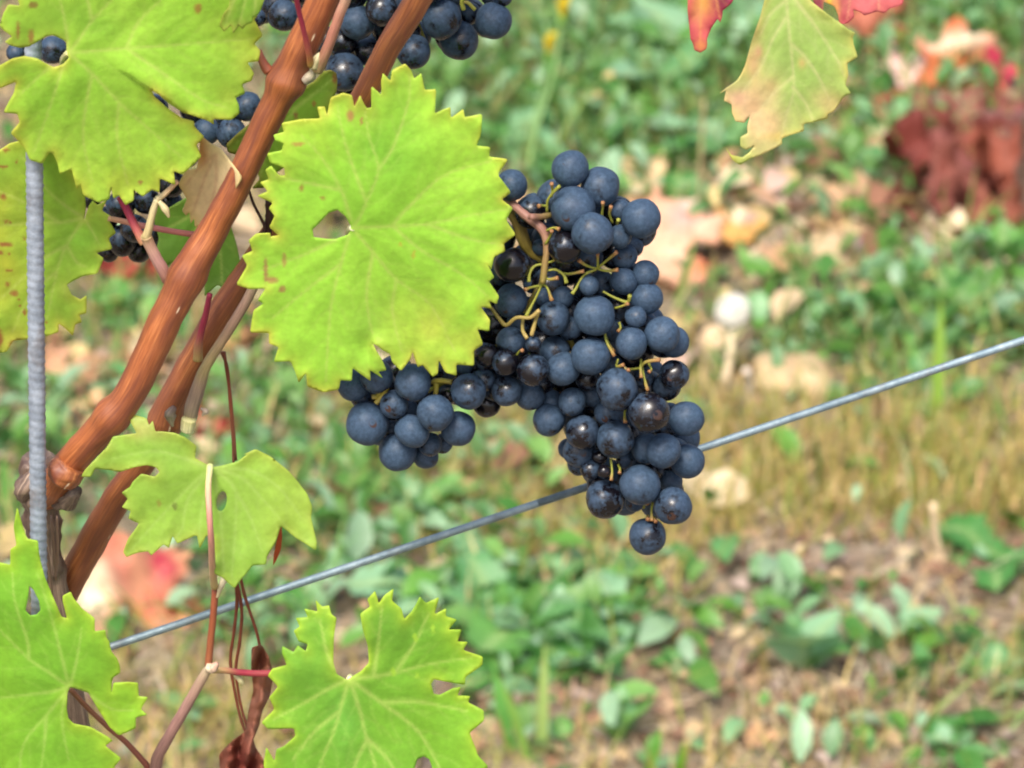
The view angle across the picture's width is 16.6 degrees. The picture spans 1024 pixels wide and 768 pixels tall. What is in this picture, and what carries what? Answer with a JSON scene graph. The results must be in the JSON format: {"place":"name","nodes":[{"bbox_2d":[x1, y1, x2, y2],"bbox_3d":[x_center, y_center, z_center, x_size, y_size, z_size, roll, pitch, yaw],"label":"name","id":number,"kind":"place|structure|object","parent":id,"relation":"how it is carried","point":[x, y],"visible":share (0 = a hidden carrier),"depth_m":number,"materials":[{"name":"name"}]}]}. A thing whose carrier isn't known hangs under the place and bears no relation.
{"place":"outdoors","nodes":[
{"label":"outdoors","id":0,"kind":"place"},
{"bbox_2d":[0,0,1023,767],"bbox_3d":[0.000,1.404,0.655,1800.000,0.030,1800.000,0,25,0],"label":"ground","id":1,"kind":"structure","parent":0,"point":[740,570],"depth_m":3.31,"materials":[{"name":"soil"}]},
{"bbox_2d":[0,452,11,527],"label":"grass blade","id":2,"kind":"object","parent":1,"relation":"on","point":[4,487],"depth_m":3.34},
{"bbox_2d":[24,39,47,614],"bbox_3d":[-0.180,0.400,1.357,0.006,1.468,0.095,22,33,39],"label":"stake","id":3,"kind":"object","parent":1,"relation":"on","point":[36,332],"visible":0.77,"depth_m":1.18,"materials":[{"name":"metal"}]},
{"bbox_2d":[45,332,91,392],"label":"fallen leaf","id":4,"kind":"object","parent":1,"relation":"on","point":[60,352],"visible":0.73,"depth_m":3.66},
{"bbox_2d":[88,276,160,328],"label":"broad leaved weed","id":5,"kind":"object","parent":1,"relation":"on","point":[121,286],"visible":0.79,"depth_m":3.81,"materials":[{"name":"green plant"}]},
{"bbox_2d":[98,256,157,280],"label":"fallen leaf","id":6,"kind":"object","parent":1,"relation":"on","point":[109,267],"visible":0.18,"depth_m":3.90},
{"bbox_2d":[76,530,195,639],"bbox_3d":[-0.357,0.180,3.197,0.140,0.072,0.107,-10,27,-21],"label":"fallen leaf","id":7,"kind":"object","parent":1,"relation":"on","point":[129,577],"visible":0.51,"depth_m":3.19,"materials":[{"name":"plant"}]},
{"bbox_2d":[154,691,221,722],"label":"broad leaved weed","id":8,"kind":"object","parent":1,"relation":"on","point":[194,713],"visible":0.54,"depth_m":3.04,"materials":[{"name":"green plant"}]},
{"bbox_2d":[191,404,239,447],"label":"fallen leaf","id":9,"kind":"object","parent":1,"relation":"on","point":[222,425],"visible":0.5,"depth_m":3.53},
{"bbox_2d":[211,300,260,353],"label":"fallen leaf","id":10,"kind":"object","parent":1,"relation":"on","point":[245,331],"visible":0.27,"depth_m":3.75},
{"bbox_2d":[198,591,285,633],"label":"dandelion plant","id":11,"kind":"object","parent":1,"relation":"on","point":[230,597],"visible":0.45,"depth_m":3.20,"materials":[{"name":"green plant"}]},
{"bbox_2d":[0,0,514,767],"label":"grapevine","id":12,"kind":"object","parent":1,"relation":"on","point":[400,174],"visible":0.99,"depth_m":1.18,"materials":[{"name":"green plant"}]},
{"bbox_2d":[6,36,259,262],"bbox_3d":[-0.131,-0.091,1.219,0.088,0.111,0.021,0,25,0],"label":"grape bunch","id":13,"kind":"object","parent":12,"relation":"attached to","point":[123,241],"visible":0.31,"depth_m":1.22,"materials":[{"name":"food"}]},
{"bbox_2d":[255,0,511,94],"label":"grape bunch","id":14,"kind":"object","parent":12,"relation":"attached to","point":[454,29],"visible":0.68,"depth_m":1.21,"materials":[{"name":"food"}]},
{"bbox_2d":[338,150,704,554],"bbox_3d":[0.003,-0.011,1.203,0.127,0.149,0.061,0,25,0],"label":"grape bunch","id":15,"kind":"object","parent":12,"relation":"attached to","point":[552,348],"visible":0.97,"depth_m":1.19,"materials":[{"name":"food"}]},
{"bbox_2d":[687,0,903,164],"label":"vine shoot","id":16,"kind":"object","parent":12,"relation":"attached to","point":[793,76],"visible":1,"depth_m":1.16,"materials":[{"name":"green plant"}]},
{"bbox_2d":[235,377,287,402],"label":"broad leaved weed","id":17,"kind":"object","parent":1,"relation":"on","point":[259,383],"visible":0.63,"depth_m":3.62,"materials":[{"name":"green plant"}]},
{"bbox_2d":[217,421,311,471],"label":"dandelion plant","id":18,"kind":"object","parent":1,"relation":"on","point":[256,434],"visible":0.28,"depth_m":3.52,"materials":[{"name":"green plant"}]},
{"bbox_2d":[298,544,367,567],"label":"dandelion plant","id":19,"kind":"object","parent":1,"relation":"on","point":[331,555],"visible":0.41,"depth_m":3.29,"materials":[{"name":"green plant"}]},
{"bbox_2d":[301,450,423,509],"bbox_3d":[-0.145,0.089,3.457,0.135,0.027,0.110,17,30,32],"label":"dandelion plant","id":20,"kind":"object","parent":1,"relation":"on","point":[345,479],"visible":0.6,"depth_m":3.44,"materials":[{"name":"green plant"}]},
{"bbox_2d":[342,516,421,558],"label":"broad leaved weed","id":21,"kind":"object","parent":1,"relation":"on","point":[384,536],"visible":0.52,"depth_m":3.34,"materials":[{"name":"green plant"}]},
{"bbox_2d":[344,557,455,612],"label":"dandelion plant","id":22,"kind":"object","parent":1,"relation":"on","point":[367,581],"visible":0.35,"depth_m":3.23,"materials":[{"name":"green plant"}]},
{"bbox_2d":[397,568,467,625],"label":"dandelion plant","id":23,"kind":"object","parent":1,"relation":"on","point":[406,604],"visible":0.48,"depth_m":3.19,"materials":[{"name":"green plant"}]},
{"bbox_2d":[388,472,484,523],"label":"dandelion plant","id":24,"kind":"object","parent":1,"relation":"on","point":[431,497],"visible":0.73,"depth_m":3.40,"materials":[{"name":"green plant"}]},
{"bbox_2d":[433,522,481,556],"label":"broad leaved weed","id":25,"kind":"object","parent":1,"relation":"on","point":[440,552],"visible":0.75,"depth_m":3.32,"materials":[{"name":"green plant"}]},
{"bbox_2d":[436,535,510,574],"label":"dandelion plant","id":26,"kind":"object","parent":1,"relation":"on","point":[461,542],"visible":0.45,"depth_m":3.30,"materials":[{"name":"green plant"}]},
{"bbox_2d":[431,561,540,612],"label":"dandelion plant","id":27,"kind":"object","parent":1,"relation":"on","point":[457,568],"visible":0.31,"depth_m":3.24,"materials":[{"name":"green plant"}]},
{"bbox_2d":[455,662,535,697],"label":"dandelion plant","id":28,"kind":"object","parent":1,"relation":"on","point":[483,684],"visible":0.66,"depth_m":3.07,"materials":[{"name":"green plant"}]},
{"bbox_2d":[447,541,544,591],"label":"dandelion plant","id":29,"kind":"object","parent":1,"relation":"on","point":[519,548],"visible":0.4,"depth_m":3.27,"materials":[{"name":"green plant"}]},
{"bbox_2d":[449,591,554,643],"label":"dandelion plant","id":30,"kind":"object","parent":1,"relation":"on","point":[537,607],"visible":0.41,"depth_m":3.17,"materials":[{"name":"green plant"}]},
{"bbox_2d":[490,657,517,752],"bbox_3d":[-0.006,0.274,2.959,0.025,0.102,0.007,0,25,0],"label":"grass blade","id":31,"kind":"object","parent":1,"relation":"on","point":[504,715],"depth_m":2.96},
{"bbox_2d":[449,567,571,612],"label":"dandelion plant","id":32,"kind":"object","parent":1,"relation":"on","point":[502,587],"visible":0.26,"depth_m":3.20,"materials":[{"name":"green plant"}]},
{"bbox_2d":[0,0,1023,767],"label":"ground cover","id":33,"kind":"object","parent":1,"relation":"on","point":[588,626],"visible":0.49,"depth_m":3.47,"materials":[{"name":"green plant"}]},
{"bbox_2d":[0,0,1023,767],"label":"dry grass","id":34,"kind":"structure","parent":1,"relation":"on","point":[926,474],"depth_m":3.42,"materials":[{"name":"plant"}]},
{"bbox_2d":[0,0,1023,767],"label":"green grass","id":35,"kind":"structure","parent":1,"relation":"on","point":[996,20],"depth_m":3.80,"materials":[{"name":"plant"}]},
{"bbox_2d":[0,7,1023,749],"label":"dead leaf scraps","id":36,"kind":"object","parent":1,"relation":"on","point":[874,195],"visible":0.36,"depth_m":3.92,"materials":[{"name":"plant"}]},
{"bbox_2d":[0,0,1023,767],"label":"leaf litter","id":37,"kind":"object","parent":1,"relation":"on","point":[670,722],"visible":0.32,"depth_m":3.21,"materials":[{"name":"plant"}]},
{"bbox_2d":[500,677,533,763],"bbox_3d":[0.005,0.286,2.942,0.031,0.096,0.008,0,25,0],"label":"grass blade","id":38,"kind":"object","parent":1,"relation":"on","point":[519,731],"depth_m":2.94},
{"bbox_2d":[481,108,562,161],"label":"broad leaved weed","id":39,"kind":"object","parent":1,"relation":"on","point":[547,134],"visible":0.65,"depth_m":4.29,"materials":[{"name":"green plant"}]},
{"bbox_2d":[439,550,616,687],"bbox_3d":[0.016,0.213,3.160,0.176,0.050,0.192,0,25,0],"label":"dandelion plant","id":40,"kind":"object","parent":1,"relation":"on","point":[486,637],"visible":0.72,"depth_m":3.13,"materials":[{"name":"green plant"}]},
{"bbox_2d":[524,31,556,158],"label":"yellow flower","id":41,"kind":"object","parent":1,"relation":"on","point":[549,39],"visible":0.98,"depth_m":4.21,"materials":[{"name":"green plant"}]},
{"bbox_2d":[535,644,547,755],"bbox_3d":[0.025,0.271,2.951,0.010,0.114,0.007,-12,27,-24],"label":"grass blade","id":42,"kind":"object","parent":1,"relation":"on","point":[542,714],"depth_m":2.95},
{"bbox_2d":[525,0,569,182],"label":"yellow flower","id":43,"kind":"object","parent":1,"relation":"on","point":[563,5],"visible":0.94,"depth_m":4.12,"materials":[{"name":"green plant"}]},
{"bbox_2d":[548,714,572,753],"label":"broad leaved weed","id":44,"kind":"object","parent":1,"relation":"on","point":[562,726],"visible":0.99,"depth_m":2.98,"materials":[{"name":"green plant"}]},
{"bbox_2d":[526,83,603,120],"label":"dandelion plant","id":45,"kind":"object","parent":1,"relation":"on","point":[572,97],"visible":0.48,"depth_m":4.35,"materials":[{"name":"green plant"}]},
{"bbox_2d":[538,52,607,93],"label":"broad leaved weed","id":46,"kind":"object","parent":1,"relation":"on","point":[574,63],"visible":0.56,"depth_m":4.48,"materials":[{"name":"green plant"}]},
{"bbox_2d":[545,618,624,678],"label":"dandelion plant","id":47,"kind":"object","parent":1,"relation":"on","point":[589,662],"visible":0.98,"depth_m":3.08,"materials":[{"name":"green plant"}]},
{"bbox_2d":[530,592,639,645],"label":"broad leaved weed","id":48,"kind":"object","parent":1,"relation":"on","point":[619,623],"visible":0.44,"depth_m":3.16,"materials":[{"name":"green plant"}]},
{"bbox_2d":[516,551,660,628],"bbox_3d":[0.077,0.190,3.226,0.147,0.032,0.138,-16,29,-30],"label":"dandelion plant","id":49,"kind":"object","parent":1,"relation":"on","point":[649,570],"visible":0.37,"depth_m":3.25,"materials":[{"name":"green plant"}]},
{"bbox_2d":[533,542,645,581],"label":"dandelion plant","id":50,"kind":"object","parent":1,"relation":"on","point":[575,554],"visible":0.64,"depth_m":3.29,"materials":[{"name":"green plant"}]},
{"bbox_2d":[529,143,649,194],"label":"dandelion plant","id":51,"kind":"object","parent":1,"relation":"on","point":[541,170],"visible":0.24,"depth_m":4.18,"materials":[{"name":"green plant"}]},
{"bbox_2d":[578,568,647,658],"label":"broad leaved weed","id":52,"kind":"object","parent":1,"relation":"on","point":[613,583],"visible":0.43,"depth_m":3.21,"materials":[{"name":"green plant"}]},
{"bbox_2d":[594,685,655,740],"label":"broad leaved weed","id":53,"kind":"object","parent":1,"relation":"on","point":[629,710],"visible":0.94,"depth_m":2.99,"materials":[{"name":"green plant"}]},
{"bbox_2d":[580,111,686,158],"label":"dandelion plant","id":54,"kind":"object","parent":1,"relation":"on","point":[673,121],"visible":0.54,"depth_m":4.29,"materials":[{"name":"green plant"}]},
{"bbox_2d":[621,151,667,195],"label":"fallen leaf","id":55,"kind":"object","parent":1,"relation":"on","point":[653,167],"visible":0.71,"depth_m":4.17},
{"bbox_2d":[582,35,719,90],"bbox_3d":[0.172,-0.402,4.453,0.149,0.066,0.196,15,29,29],"label":"dandelion plant","id":56,"kind":"object","parent":1,"relation":"on","point":[624,67],"visible":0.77,"depth_m":4.46,"materials":[{"name":"green plant"}]},
{"bbox_2d":[635,751,676,767],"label":"broad leaved weed","id":57,"kind":"object","parent":1,"relation":"on","point":[663,762],"visible":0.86,"depth_m":2.95,"materials":[{"name":"green plant"}]},
{"bbox_2d":[606,0,729,66],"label":"broad leaved weed","id":58,"kind":"object","parent":1,"relation":"on","point":[678,16],"visible":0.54,"depth_m":4.57,"materials":[{"name":"green plant"}]},
{"bbox_2d":[647,648,698,683],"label":"broad leaved weed","id":59,"kind":"object","parent":1,"relation":"on","point":[672,655],"visible":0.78,"depth_m":3.11,"materials":[{"name":"green plant"}]},
{"bbox_2d":[636,184,725,294],"bbox_3d":[0.170,-0.157,3.907,0.141,0.092,0.130,0,25,0],"label":"fallen leaf","id":60,"kind":"object","parent":1,"relation":"on","point":[679,230],"visible":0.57,"depth_m":3.92,"materials":[{"name":"plant"}]},
{"bbox_2d":[673,237,695,308],"bbox_3d":[0.186,-0.119,3.808,0.008,0.098,0.029,-19,31,-35],"label":"grass blade","id":61,"kind":"object","parent":1,"relation":"on","point":[682,285],"depth_m":3.81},
{"bbox_2d":[661,170,720,207],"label":"broad leaved weed","id":62,"kind":"object","parent":1,"relation":"on","point":[673,180],"visible":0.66,"depth_m":4.12,"materials":[{"name":"green plant"}]},
{"bbox_2d":[697,100,705,201],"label":"flower stalk","id":63,"kind":"object","parent":1,"relation":"on","point":[701,151],"visible":0.82,"depth_m":4.04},
{"bbox_2d":[662,110,752,152],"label":"dandelion plant","id":64,"kind":"object","parent":1,"relation":"on","point":[728,137],"visible":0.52,"depth_m":4.28,"materials":[{"name":"green plant"}]},
{"bbox_2d":[676,0,763,46],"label":"dandelion plant","id":65,"kind":"object","parent":1,"relation":"on","point":[749,4],"visible":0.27,"depth_m":4.65,"materials":[{"name":"green plant"}]},
{"bbox_2d":[715,293,751,385],"bbox_3d":[0.230,-0.047,3.657,0.039,0.097,0.049,0,25,0],"label":"dandelion clock","id":66,"kind":"object","parent":1,"relation":"on","point":[727,314],"visible":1,"depth_m":3.64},
{"bbox_2d":[715,205,766,246],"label":"fallen leaf","id":67,"kind":"object","parent":1,"relation":"on","point":[733,232],"visible":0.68,"depth_m":3.99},
{"bbox_2d":[742,720,777,748],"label":"fallen leaf","id":68,"kind":"object","parent":1,"relation":"on","point":[771,733],"visible":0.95,"depth_m":2.98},
{"bbox_2d":[753,352,833,401],"bbox_3d":[0.293,-0.006,3.660,0.088,0.048,0.081,0,25,0],"label":"stone","id":69,"kind":"object","parent":1,"relation":"on","point":[791,362],"visible":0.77,"depth_m":3.64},
{"bbox_2d":[774,695,818,724],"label":"broad leaved weed","id":70,"kind":"object","parent":1,"relation":"on","point":[805,700],"visible":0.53,"depth_m":3.03,"materials":[{"name":"green plant"}]},
{"bbox_2d":[758,608,852,671],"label":"broad leaved weed","id":71,"kind":"object","parent":1,"relation":"on","point":[813,642],"visible":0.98,"depth_m":3.09,"materials":[{"name":"green plant"}]},
{"bbox_2d":[790,233,856,270],"bbox_3d":[0.347,-0.146,3.943,0.088,0.044,0.068,0,25,0],"label":"stone","id":72,"kind":"object","parent":1,"relation":"on","point":[831,244],"visible":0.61,"depth_m":3.92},
{"bbox_2d":[801,287,861,321],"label":"broad leaved weed","id":73,"kind":"object","parent":1,"relation":"on","point":[818,295],"visible":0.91,"depth_m":3.77,"materials":[{"name":"green plant"}]},
{"bbox_2d":[814,216,856,233],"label":"fallen leaf","id":74,"kind":"object","parent":1,"relation":"on","point":[826,225],"visible":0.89,"depth_m":4.03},
{"bbox_2d":[818,318,863,354],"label":"broad leaved weed","id":75,"kind":"object","parent":1,"relation":"on","point":[855,329],"visible":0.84,"depth_m":3.74,"materials":[{"name":"green plant"}]},
{"bbox_2d":[825,375,887,402],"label":"broad leaved weed","id":76,"kind":"object","parent":1,"relation":"on","point":[840,387],"visible":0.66,"depth_m":3.63,"materials":[{"name":"green plant"}]},
{"bbox_2d":[841,721,884,751],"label":"broad leaved weed","id":77,"kind":"object","parent":1,"relation":"on","point":[869,742],"visible":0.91,"depth_m":2.99,"materials":[{"name":"green plant"}]},
{"bbox_2d":[855,145,888,179],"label":"round leaved weed","id":78,"kind":"object","parent":1,"relation":"on","point":[874,152],"visible":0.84,"depth_m":4.18,"materials":[{"name":"green plant"}]},
{"bbox_2d":[839,270,911,318],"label":"broad leaved weed","id":79,"kind":"object","parent":1,"relation":"on","point":[871,297],"visible":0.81,"depth_m":3.78,"materials":[{"name":"green plant"}]},
{"bbox_2d":[842,1,914,53],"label":"fallen leaf","id":80,"kind":"object","parent":1,"relation":"on","point":[861,22],"visible":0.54,"depth_m":4.59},
{"bbox_2d":[842,605,942,649],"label":"broad leaved weed","id":81,"kind":"object","parent":1,"relation":"on","point":[925,612],"visible":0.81,"depth_m":3.15,"materials":[{"name":"green plant"}]},
{"bbox_2d":[858,257,927,286],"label":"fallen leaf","id":82,"kind":"object","parent":1,"relation":"on","point":[866,272],"visible":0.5,"depth_m":3.87,"materials":[{"name":"green plant"}]},
{"bbox_2d":[875,41,927,88],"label":"fallen leaf","id":83,"kind":"object","parent":1,"relation":"on","point":[895,54],"visible":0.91,"depth_m":4.50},
{"bbox_2d":[885,173,924,227],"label":"fallen leaf","id":84,"kind":"object","parent":1,"relation":"on","point":[896,191],"visible":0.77,"depth_m":4.06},
{"bbox_2d":[885,89,934,128],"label":"fallen leaf","id":85,"kind":"object","parent":1,"relation":"on","point":[927,99],"visible":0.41,"depth_m":4.37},
{"bbox_2d":[888,376,965,420],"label":"broad leaved weed","id":86,"kind":"object","parent":1,"relation":"on","point":[926,383],"visible":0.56,"depth_m":3.62,"materials":[{"name":"green plant"}]},
{"bbox_2d":[930,297,944,417],"bbox_3d":[0.433,-0.022,3.550,0.011,0.140,0.009,18,31,34],"label":"grass blade","id":87,"kind":"object","parent":1,"relation":"on","point":[937,393],"depth_m":3.55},
{"bbox_2d":[929,502,946,567],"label":"flower stalk","id":88,"kind":"object","parent":1,"relation":"on","point":[935,530],"visible":1,"depth_m":3.27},
{"bbox_2d":[902,135,993,234],"bbox_3d":[0.506,-0.227,4.039,0.116,0.100,0.108,0,25,0],"label":"fallen leaf","id":89,"kind":"object","parent":1,"relation":"on","point":[944,165],"visible":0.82,"depth_m":4.05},
{"bbox_2d":[919,312,976,353],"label":"broad leaved weed","id":90,"kind":"object","parent":1,"relation":"on","point":[924,321],"visible":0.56,"depth_m":3.74,"materials":[{"name":"green plant"}]},
{"bbox_2d":[913,14,997,88],"bbox_3d":[0.567,-0.420,4.475,0.108,0.086,0.078,0,25,0],"label":"fallen leaf","id":91,"kind":"object","parent":1,"relation":"on","point":[955,29],"visible":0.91,"depth_m":4.48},
{"bbox_2d":[919,714,996,757],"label":"broad leaved weed","id":92,"kind":"object","parent":1,"relation":"on","point":[940,731],"visible":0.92,"depth_m":2.99,"materials":[{"name":"green plant"}]},
{"bbox_2d":[904,266,1023,324],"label":"broad leaved weed","id":93,"kind":"object","parent":1,"relation":"on","point":[969,294],"visible":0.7,"depth_m":3.80,"materials":[{"name":"green plant"}]},
{"bbox_2d":[939,531,993,568],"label":"broad leaved weed","id":94,"kind":"object","parent":1,"relation":"on","point":[982,551],"visible":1,"depth_m":3.31,"materials":[{"name":"green plant"}]},
{"bbox_2d":[939,84,1001,129],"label":"fallen leaf","id":95,"kind":"object","parent":1,"relation":"on","point":[950,101],"visible":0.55,"depth_m":4.35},
{"bbox_2d":[931,100,1012,157],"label":"fallen leaf","id":96,"kind":"object","parent":1,"relation":"on","point":[945,120],"visible":0.41,"depth_m":4.25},
{"bbox_2d":[929,116,1023,195],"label":"fallen leaf","id":97,"kind":"object","parent":1,"relation":"on","point":[937,135],"visible":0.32,"depth_m":4.14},
{"bbox_2d":[881,107,946,173],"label":"fallen leaf","id":98,"kind":"object","parent":97,"relation":"on","point":[910,128],"visible":0.52,"depth_m":4.15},
{"bbox_2d":[930,512,1023,591],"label":"dandelion plant","id":99,"kind":"object","parent":1,"relation":"on","point":[997,577],"visible":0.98,"depth_m":3.31,"materials":[{"name":"green plant"}]},
{"bbox_2d":[958,641,1023,680],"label":"broad leaved weed","id":100,"kind":"object","parent":1,"relation":"on","point":[993,649],"visible":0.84,"depth_m":3.10,"materials":[{"name":"green plant"}]},
{"bbox_2d":[962,176,1023,227],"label":"fallen leaf","id":101,"kind":"object","parent":1,"relation":"on","point":[983,196],"visible":0.69,"depth_m":4.03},
{"bbox_2d":[963,219,1023,267],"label":"broad leaved weed","id":102,"kind":"object","parent":1,"relation":"on","point":[995,230],"visible":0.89,"depth_m":3.91,"materials":[{"name":"green plant"}]},
{"bbox_2d":[966,121,1022,205],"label":"fallen leaf","id":103,"kind":"object","parent":1,"relation":"on","point":[995,154],"visible":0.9,"depth_m":4.09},
{"bbox_2d":[973,44,1020,91],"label":"fallen leaf","id":104,"kind":"object","parent":1,"relation":"on","point":[994,57],"visible":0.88,"depth_m":4.46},
{"bbox_2d":[976,108,1023,137],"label":"fallen leaf","id":105,"kind":"object","parent":1,"relation":"on","point":[1017,114],"visible":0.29,"depth_m":4.27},
{"bbox_2d":[978,87,1023,118],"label":"fallen leaf","id":106,"kind":"object","parent":1,"relation":"on","point":[1019,104],"visible":0.51,"depth_m":4.37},
{"bbox_2d":[1013,21,1023,220],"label":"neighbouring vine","id":107,"kind":"object","parent":1,"relation":"on","point":[1018,171],"visible":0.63,"depth_m":4.03,"materials":[{"name":"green plant"}]},
{"bbox_2d":[110,336,1023,650],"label":"wire","id":108,"kind":"object","parent":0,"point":[564,494],"visible":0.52,"depth_m":1.29,"materials":[{"name":"metal"}]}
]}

